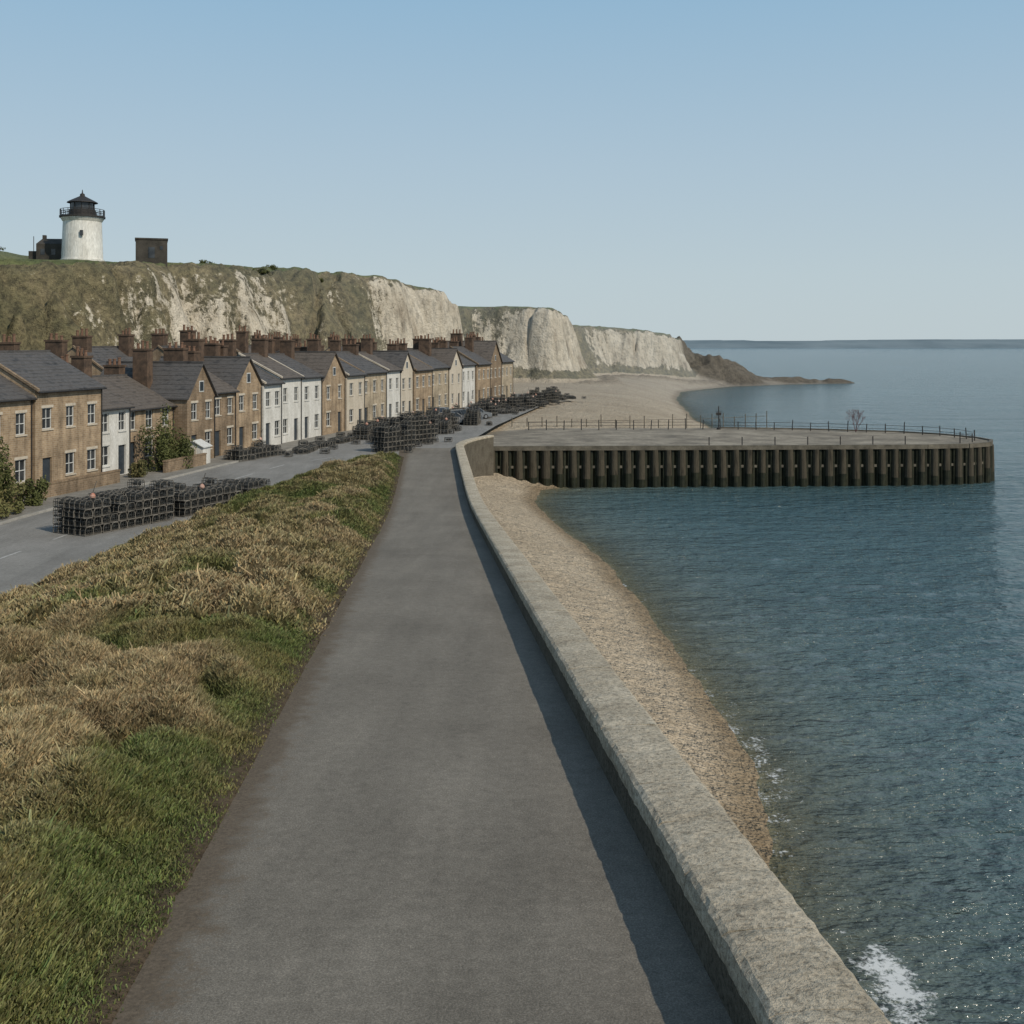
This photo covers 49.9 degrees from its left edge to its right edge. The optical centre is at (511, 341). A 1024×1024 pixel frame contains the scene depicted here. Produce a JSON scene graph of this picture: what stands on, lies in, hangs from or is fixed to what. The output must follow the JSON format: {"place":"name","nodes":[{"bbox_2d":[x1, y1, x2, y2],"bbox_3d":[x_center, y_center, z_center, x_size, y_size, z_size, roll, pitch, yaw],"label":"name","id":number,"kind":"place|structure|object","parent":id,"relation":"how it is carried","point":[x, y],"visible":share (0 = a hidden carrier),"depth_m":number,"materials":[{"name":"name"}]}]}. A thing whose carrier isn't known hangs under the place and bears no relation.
{"place":"outdoors","nodes":[
{"label":"outdoors","id":0,"kind":"place"},
{"bbox_2d":[0,400,30,488],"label":"walls","id":1,"kind":"structure","parent":0,"point":[15,425],"depth_m":68.37,"materials":[{"name":"beige brick"}]},
{"bbox_2d":[0,374,35,400],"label":"roof","id":2,"kind":"structure","parent":1,"relation":"on","point":[10,390],"depth_m":68.72,"materials":[{"name":"stone"}]},
{"bbox_2d":[0,369,100,484],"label":"walls","id":3,"kind":"structure","parent":0,"point":[66,435],"depth_m":72.38,"materials":[{"name":"beige brick"}]},
{"bbox_2d":[0,350,105,392],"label":"roof","id":4,"kind":"structure","parent":3,"relation":"on","point":[38,371],"depth_m":73.34,"materials":[{"name":"stone"}]},
{"bbox_2d":[39,387,106,471],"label":"gutter","id":5,"kind":"object","parent":3,"relation":"attached to","point":[84,390],"visible":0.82,"depth_m":75.05,"materials":[{"name":"metal"}]},
{"bbox_2d":[68,349,101,374],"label":"walls","id":6,"kind":"structure","parent":0,"point":[96,370],"depth_m":96.05,"materials":[{"name":"beige brick"}]},
{"bbox_2d":[68,345,132,369],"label":"roof","id":7,"kind":"structure","parent":6,"relation":"on","point":[101,355],"depth_m":99.40,"materials":[{"name":"stone"}]},
{"bbox_2d":[71,328,134,356],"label":"chimney stack","id":8,"kind":"object","parent":7,"relation":"on","point":[126,342],"visible":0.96,"depth_m":102.18,"materials":[{"name":"brick"}]},
{"bbox_2d":[131,408,172,467],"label":"walls","id":9,"kind":"structure","parent":0,"point":[139,419],"depth_m":83.36,"materials":[{"name":"beige brick"}]},
{"bbox_2d":[92,374,176,409],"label":"roof","id":10,"kind":"structure","parent":9,"relation":"on","point":[131,391],"depth_m":85.02,"materials":[{"name":"grey stone"}]},
{"bbox_2d":[60,354,125,374],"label":"chimney stack","id":11,"kind":"object","parent":10,"relation":"on","point":[114,368],"visible":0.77,"depth_m":87.39,"materials":[{"name":"brick"}]},
{"bbox_2d":[153,348,163,360],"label":"walls","id":12,"kind":"structure","parent":0,"point":[158,353],"depth_m":109.56,"materials":[{"name":"brown brick"}]},
{"bbox_2d":[154,345,179,350],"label":"roof","id":13,"kind":"structure","parent":12,"relation":"on","point":[161,347],"depth_m":110.13,"materials":[{"name":"stone"}]},
{"bbox_2d":[151,325,196,351],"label":"chimney stack","id":14,"kind":"object","parent":13,"relation":"on","point":[159,338],"visible":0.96,"depth_m":110.72,"materials":[{"name":"brick"}]},
{"bbox_2d":[169,367,214,458],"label":"walls","id":15,"kind":"structure","parent":0,"point":[194,416],"depth_m":88.59,"materials":[{"name":"brown brick"}]},
{"bbox_2d":[101,361,217,399],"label":"roof","id":16,"kind":"structure","parent":15,"relation":"on","point":[174,380],"depth_m":88.61,"materials":[{"name":"tile"}]},
{"bbox_2d":[131,340,188,388],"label":"chimney stack","id":17,"kind":"object","parent":16,"relation":"on","point":[142,366],"visible":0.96,"depth_m":88.17,"materials":[{"name":"brick"}]},
{"bbox_2d":[215,393,234,456],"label":"walls","id":18,"kind":"structure","parent":0,"point":[224,421],"depth_m":93.27,"materials":[{"name":"brown brick"}]},
{"bbox_2d":[207,370,238,392],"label":"roof","id":19,"kind":"structure","parent":18,"relation":"on","point":[221,386],"depth_m":94.22,"materials":[{"name":"grey stone"}]},
{"bbox_2d":[236,361,260,449],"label":"walls","id":20,"kind":"structure","parent":0,"point":[248,414],"depth_m":97.62,"materials":[{"name":"beige brick"}]},
{"bbox_2d":[159,356,264,388],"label":"roof","id":21,"kind":"structure","parent":20,"relation":"on","point":[229,370],"depth_m":97.29,"materials":[{"name":"tile"}]},
{"bbox_2d":[182,332,221,360],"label":"chimney stack","id":22,"kind":"object","parent":21,"relation":"on","point":[205,348],"visible":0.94,"depth_m":96.90,"materials":[{"name":"brick"}]},
{"bbox_2d":[0,394,531,521],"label":"pavement","id":23,"kind":"structure","parent":0,"point":[148,477],"depth_m":77.20,"materials":[{"name":"grey concrete"}]},
{"bbox_2d":[0,436,18,502],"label":"garden bush","id":24,"kind":"object","parent":23,"relation":"on","point":[7,478],"visible":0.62,"depth_m":62.83,"materials":[{"name":"green plant"}]},
{"bbox_2d":[0,480,26,518],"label":"garden bush","id":25,"kind":"object","parent":23,"relation":"on","point":[15,506],"visible":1,"depth_m":61.07,"materials":[{"name":"green plant"}]},
{"bbox_2d":[18,475,50,505],"bbox_3d":[-28.212,8.764,64.904,1.842,1.830,2.082,0,0,-31],"label":"garden bush","id":26,"kind":"object","parent":23,"relation":"on","point":[33,494],"visible":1,"depth_m":64.44,"materials":[{"name":"green plant"}]},
{"bbox_2d":[3,453,206,503],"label":"garden wall","id":27,"kind":"structure","parent":23,"relation":"on","point":[72,485],"depth_m":72.63,"materials":[{"name":"brown brick"}]},
{"bbox_2d":[102,409,128,474],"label":"walls","id":28,"kind":"structure","parent":23,"relation":"on","point":[115,439],"depth_m":78.69,"materials":[{"name":"white paint"}]},
{"bbox_2d":[102,390,133,409],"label":"roof","id":29,"kind":"structure","parent":28,"relation":"on","point":[110,401],"depth_m":79.42,"materials":[{"name":"grey tile"}]},
{"bbox_2d":[70,346,92,376],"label":"chimney stack","id":30,"kind":"object","parent":29,"relation":"on","point":[81,361],"visible":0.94,"depth_m":79.96,"materials":[{"name":"brick"}]},
{"bbox_2d":[102,407,134,471],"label":"gutter","id":31,"kind":"object","parent":28,"relation":"attached to","point":[129,408],"visible":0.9,"depth_m":80.29,"materials":[{"name":"metal"}]},
{"bbox_2d":[126,459,147,477],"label":"garden bush","id":32,"kind":"object","parent":23,"relation":"on","point":[138,469],"visible":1,"depth_m":77.80,"materials":[{"name":"green plant"}]},
{"bbox_2d":[138,403,179,471],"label":"garden bush","id":33,"kind":"object","parent":23,"relation":"on","point":[162,447],"visible":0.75,"depth_m":81.80,"materials":[{"name":"green plant"}]},
{"bbox_2d":[165,425,196,468],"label":"garden bush","id":34,"kind":"object","parent":23,"relation":"on","point":[184,448],"visible":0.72,"depth_m":83.79,"materials":[{"name":"green plant"}]},
{"bbox_2d":[188,439,212,463],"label":"porch","id":35,"kind":"structure","parent":23,"relation":"on","point":[203,446],"depth_m":86.37,"materials":[{"name":"white paint"}]},
{"bbox_2d":[302,378,320,438],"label":"walls","id":36,"kind":"structure","parent":23,"relation":"on","point":[311,407],"depth_m":110.50,"materials":[{"name":"white paint"}]},
{"bbox_2d":[268,353,323,377],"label":"roof","id":37,"kind":"structure","parent":36,"relation":"on","point":[294,365],"depth_m":111.19,"materials":[{"name":"stone"}]},
{"bbox_2d":[387,370,399,417],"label":"walls","id":38,"kind":"structure","parent":23,"relation":"on","point":[393,393],"depth_m":133.10,"materials":[{"name":"white paint"}]},
{"bbox_2d":[359,351,402,370],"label":"roof","id":39,"kind":"structure","parent":38,"relation":"on","point":[382,363],"depth_m":133.56,"materials":[{"name":"grey stone"}]},
{"bbox_2d":[360,334,372,353],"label":"chimney stack","id":40,"kind":"object","parent":39,"relation":"on","point":[367,344],"visible":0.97,"depth_m":135.75,"materials":[{"name":"brick"}]},
{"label":"walls","id":41,"kind":"object","parent":23,"relation":"on","visible":0},
{"bbox_2d":[236,345,250,352],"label":"roof","id":42,"kind":"structure","parent":41,"relation":"on","point":[237,350],"depth_m":124.87,"materials":[{"name":"grey stone"}]},
{"bbox_2d":[235,325,262,352],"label":"chimney stack","id":43,"kind":"object","parent":42,"relation":"on","point":[242,341],"visible":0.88,"depth_m":124.21,"materials":[{"name":"brick"}]},
{"bbox_2d":[261,383,280,444],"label":"walls","id":44,"kind":"structure","parent":0,"point":[271,414],"depth_m":101.52,"materials":[{"name":"white paint"}]},
{"bbox_2d":[255,366,283,384],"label":"roof","id":45,"kind":"structure","parent":44,"relation":"on","point":[266,377],"depth_m":102.50,"materials":[{"name":"stone"}]},
{"bbox_2d":[254,364,300,442],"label":"walls","id":46,"kind":"structure","parent":0,"point":[291,409],"depth_m":106.06,"materials":[{"name":"white paint"}]},
{"bbox_2d":[236,352,303,378],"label":"roof","id":47,"kind":"structure","parent":46,"relation":"on","point":[272,366],"depth_m":106.11,"materials":[{"name":"grey tile"}]},
{"bbox_2d":[218,334,268,370],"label":"chimney stack","id":48,"kind":"object","parent":47,"relation":"on","point":[259,344],"visible":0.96,"depth_m":108.29,"materials":[{"name":"brick"}]},
{"bbox_2d":[0,393,560,593],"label":"road","id":49,"kind":"structure","parent":0,"point":[43,553],"depth_m":57.52,"materials":[{"name":"grey asphalt"}]},
{"bbox_2d":[53,478,174,536],"bbox_3d":[-20.909,8.366,57.990,2.483,2.672,6.033,0,0,29],"label":"lobster pot stack","id":50,"kind":"object","parent":49,"relation":"on","point":[99,512],"visible":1,"depth_m":57.06,"materials":[{"name":"paint"}]},
{"bbox_2d":[0,440,326,524],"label":"kerb","id":51,"kind":"structure","parent":49,"relation":"on","point":[50,509],"depth_m":75.10,"materials":[{"name":"concrete"}]},
{"bbox_2d":[163,473,269,516],"bbox_3d":[-17.570,8.579,64.712,2.482,2.246,7.641,0,0,26],"label":"lobster pot stack","id":52,"kind":"object","parent":49,"relation":"on","point":[190,500],"visible":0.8,"depth_m":63.11,"materials":[{"name":"paint"}]},
{"bbox_2d":[223,429,303,461],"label":"lobster pot stack","id":53,"kind":"object","parent":49,"relation":"on","point":[262,449],"visible":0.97,"depth_m":91.60,"materials":[{"name":"paint"}]},
{"bbox_2d":[292,440,329,453],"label":"lobster pot stack","id":54,"kind":"object","parent":49,"relation":"on","point":[307,448],"visible":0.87,"depth_m":96.80,"materials":[{"name":"paint"}]},
{"bbox_2d":[304,436,337,449],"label":"lobster pot stack","id":55,"kind":"object","parent":49,"relation":"on","point":[320,443],"visible":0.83,"depth_m":101.32,"materials":[{"name":"paint"}]},
{"bbox_2d":[327,432,360,443],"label":"lobster pot stack","id":56,"kind":"object","parent":49,"relation":"on","point":[341,439],"visible":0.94,"depth_m":105.87,"materials":[{"name":"paint"}]},
{"bbox_2d":[347,420,372,439],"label":"lobster pot stack","id":57,"kind":"object","parent":49,"relation":"on","point":[362,431],"visible":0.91,"depth_m":109.70,"materials":[{"name":"paint"}]},
{"bbox_2d":[370,420,415,452],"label":"lobster pot stack","id":58,"kind":"object","parent":49,"relation":"on","point":[392,438],"visible":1,"depth_m":97.40,"materials":[{"name":"paint"}]},
{"bbox_2d":[383,410,451,446],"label":"lobster pot stack","id":59,"kind":"object","parent":49,"relation":"on","point":[424,424],"visible":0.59,"depth_m":105.00,"materials":[{"name":"paint"}]},
{"bbox_2d":[434,407,453,433],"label":"lobster pot stack","id":60,"kind":"object","parent":49,"relation":"on","point":[445,424],"visible":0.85,"depth_m":116.58,"materials":[{"name":"paint"}]},
{"bbox_2d":[432,409,461,430],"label":"lobster pot stack","id":61,"kind":"object","parent":49,"relation":"on","point":[456,427],"visible":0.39,"depth_m":122.26,"materials":[{"name":"metal"}]},
{"bbox_2d":[463,405,492,425],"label":"lobster pot stack","id":62,"kind":"object","parent":49,"relation":"on","point":[472,415],"visible":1,"depth_m":128.38,"materials":[{"name":"metal"}]},
{"bbox_2d":[474,399,497,417],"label":"lobster pot stack","id":63,"kind":"object","parent":49,"relation":"on","point":[490,408],"visible":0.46,"depth_m":143.11,"materials":[{"name":"metal"}]},
{"bbox_2d":[494,394,520,408],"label":"lobster pot stack","id":64,"kind":"object","parent":49,"relation":"on","point":[502,400],"visible":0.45,"depth_m":157.90,"materials":[{"name":"metal"}]},
{"bbox_2d":[509,393,535,409],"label":"lobster pot stack","id":65,"kind":"object","parent":49,"relation":"on","point":[527,402],"visible":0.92,"depth_m":159.82,"materials":[{"name":"paint"}]},
{"bbox_2d":[541,388,559,402],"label":"lobster pot stack","id":66,"kind":"object","parent":49,"relation":"on","point":[550,395],"visible":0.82,"depth_m":176.84,"materials":[{"name":"paint"}]},
{"bbox_2d":[322,356,344,434],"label":"walls","id":67,"kind":"structure","parent":0,"point":[333,401],"depth_m":115.58,"materials":[{"name":"beige brick"}]},
{"bbox_2d":[275,351,347,380],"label":"roof","id":68,"kind":"structure","parent":67,"relation":"on","point":[320,362],"depth_m":115.43,"materials":[{"name":"grey stone"}]},
{"bbox_2d":[279,333,321,359],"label":"chimney stack","id":69,"kind":"object","parent":68,"relation":"on","point":[287,347],"visible":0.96,"depth_m":114.51,"materials":[{"name":"brick"}]},
{"bbox_2d":[345,375,363,430],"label":"walls","id":70,"kind":"structure","parent":0,"point":[354,399],"depth_m":120.37,"materials":[{"name":"beige paint"}]},
{"bbox_2d":[339,359,365,375],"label":"roof","id":71,"kind":"structure","parent":70,"relation":"on","point":[349,370],"depth_m":121.88,"materials":[{"name":"stone"}]},
{"bbox_2d":[365,373,385,421],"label":"walls","id":72,"kind":"structure","parent":0,"point":[375,395],"depth_m":127.66,"materials":[{"name":"brick"}]},
{"bbox_2d":[336,351,388,372],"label":"roof","id":73,"kind":"structure","parent":72,"relation":"on","point":[361,363],"depth_m":127.74,"materials":[{"name":"stone"}]},
{"bbox_2d":[329,335,358,354],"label":"chimney stack","id":74,"kind":"object","parent":73,"relation":"on","point":[335,344],"visible":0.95,"depth_m":130.76,"materials":[{"name":"brick"}]},
{"bbox_2d":[401,355,412,415],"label":"walls","id":75,"kind":"structure","parent":0,"point":[407,388],"depth_m":137.99,"materials":[{"name":"white paint"}]},
{"bbox_2d":[373,350,414,372],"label":"roof","id":76,"kind":"structure","parent":75,"relation":"on","point":[397,358],"depth_m":137.62,"materials":[{"name":"stone"}]},
{"bbox_2d":[413,370,431,414],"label":"walls","id":77,"kind":"structure","parent":0,"point":[422,390],"depth_m":143.01,"materials":[{"name":"beige brick"}]},
{"bbox_2d":[410,356,433,370],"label":"roof","id":78,"kind":"structure","parent":77,"relation":"on","point":[418,365],"depth_m":144.70,"materials":[{"name":"grey stone"}]},
{"bbox_2d":[386,338,407,349],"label":"chimney stack","id":79,"kind":"object","parent":78,"relation":"on","point":[397,345],"visible":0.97,"depth_m":144.75,"materials":[{"name":"brick"}]},
{"bbox_2d":[0,251,853,918],"bbox_3d":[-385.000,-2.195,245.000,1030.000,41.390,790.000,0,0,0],"label":"ground","id":80,"kind":"structure","parent":0,"point":[636,637],"depth_m":159.85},
{"bbox_2d":[28,235,61,259],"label":"keepers cottage","id":81,"kind":"structure","parent":80,"relation":"on","point":[48,249],"depth_m":191.55,"materials":[{"name":"stone"}]},
{"bbox_2d":[59,190,105,260],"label":"lighthouse","id":82,"kind":"object","parent":80,"relation":"on","point":[82,238],"visible":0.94,"depth_m":187.47,"materials":[{"name":"paint"}]},
{"bbox_2d":[135,237,167,266],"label":"stone blockhouse","id":83,"kind":"structure","parent":80,"relation":"on","point":[152,250],"depth_m":181.90,"materials":[{"name":"brown stone"}]},
{"bbox_2d":[0,451,403,1023],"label":"grass bank","id":84,"kind":"structure","parent":80,"relation":"on","point":[149,679],"depth_m":15.08,"materials":[{"name":"plant"}]},
{"bbox_2d":[112,448,732,1023],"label":"footpath","id":85,"kind":"structure","parent":80,"relation":"on","point":[426,820],"depth_m":11.16,"materials":[{"name":"grey asphalt"}]},
{"bbox_2d":[455,437,756,1023],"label":"sea wall","id":86,"kind":"structure","parent":80,"relation":"on","point":[480,455],"depth_m":11.45,"materials":[{"name":"concrete"}]},
{"bbox_2d":[455,435,891,1023],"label":"coping stones","id":87,"kind":"object","parent":86,"relation":"on","point":[779,957],"visible":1,"depth_m":9.69,"materials":[{"name":"grey concrete"}]},
{"bbox_2d":[512,411,766,427],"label":"post fence","id":88,"kind":"object","parent":80,"relation":"on","point":[756,416],"visible":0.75,"depth_m":139.06,"materials":[{"name":"black metal"}]},
{"bbox_2d":[433,368,448,407],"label":"walls","id":89,"kind":"structure","parent":0,"point":[440,387],"depth_m":151.81,"materials":[{"name":"brick"}]},
{"bbox_2d":[409,349,449,367],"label":"roof","id":90,"kind":"structure","parent":89,"relation":"on","point":[431,361],"depth_m":151.55,"materials":[{"name":"stone"}]},
{"bbox_2d":[418,334,431,355],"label":"chimney stack","id":91,"kind":"object","parent":90,"relation":"on","point":[424,345],"visible":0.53,"depth_m":154.97,"materials":[{"name":"brick"}]},
{"bbox_2d":[449,352,461,408],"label":"walls","id":92,"kind":"structure","parent":0,"point":[455,383],"depth_m":157.83,"materials":[{"name":"white paint"}]},
{"bbox_2d":[407,348,463,369],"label":"roof","id":93,"kind":"structure","parent":92,"relation":"on","point":[446,356],"depth_m":157.54,"materials":[{"name":"grey stone"}]},
{"bbox_2d":[462,365,474,406],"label":"walls","id":94,"kind":"structure","parent":0,"point":[468,382],"depth_m":164.58,"materials":[{"name":"white paint"}]},
{"bbox_2d":[459,353,489,401],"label":"walls","id":95,"kind":"structure","parent":0,"point":[482,379],"depth_m":170.43,"materials":[{"name":"beige brick"}]},
{"bbox_2d":[449,346,491,364],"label":"roof","id":96,"kind":"structure","parent":95,"relation":"on","point":[472,356],"depth_m":171.82,"materials":[{"name":"stone"}]},
{"bbox_2d":[449,334,473,359],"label":"chimney stack","id":97,"kind":"object","parent":96,"relation":"on","point":[469,342],"visible":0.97,"depth_m":175.40,"materials":[{"name":"brick"}]},
{"bbox_2d":[491,346,500,396],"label":"walls","id":98,"kind":"structure","parent":0,"point":[496,376],"depth_m":179.69,"materials":[{"name":"brown brick"}]},
{"bbox_2d":[448,341,502,362],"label":"roof","id":99,"kind":"structure","parent":98,"relation":"on","point":[484,349],"depth_m":178.42,"materials":[{"name":"grey stone"}]},
{"bbox_2d":[502,362,512,397],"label":"walls","id":100,"kind":"structure","parent":0,"point":[507,379],"depth_m":187.47,"materials":[{"name":"paint"}]},
{"bbox_2d":[0,0,1023,340],"label":"sky","id":101,"kind":"structure","parent":0,"point":[751,170],"materials":[{"name":"blue"}]},
{"bbox_2d":[544,348,1023,1023],"bbox_3d":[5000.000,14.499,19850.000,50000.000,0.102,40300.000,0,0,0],"label":"sea","id":102,"kind":"structure","parent":0,"point":[860,648],"depth_m":53.50,"materials":[{"name":"liquid"}]},
{"bbox_2d":[478,427,994,487],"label":"timber pier","id":103,"kind":"structure","parent":102,"relation":"in","point":[620,457],"depth_m":110.70,"materials":[{"name":"wood"}]},
{"bbox_2d":[528,418,974,444],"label":"pier railing","id":104,"kind":"object","parent":103,"relation":"on","point":[738,425],"visible":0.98,"depth_m":130.68,"materials":[{"name":"metal"}]},
{"bbox_2d":[683,339,1023,347],"bbox_3d":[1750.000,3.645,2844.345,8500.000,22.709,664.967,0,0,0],"label":"distant coast","id":105,"kind":"structure","parent":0,"point":[963,343],"depth_m":2622.85},
{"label":"roof","id":106,"kind":"object","parent":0,"visible":0},
{"bbox_2d":[0,333,68,360],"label":"chimney stack","id":107,"kind":"object","parent":106,"relation":"on","point":[57,347],"visible":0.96,"depth_m":92.44,"materials":[{"name":"brick"}]},
{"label":"roof","id":108,"kind":"object","parent":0,"visible":0},
{"bbox_2d":[273,332,301,350],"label":"chimney stack","id":109,"kind":"object","parent":108,"relation":"on","point":[277,342],"visible":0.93,"depth_m":137.96,"materials":[{"name":"brick"}]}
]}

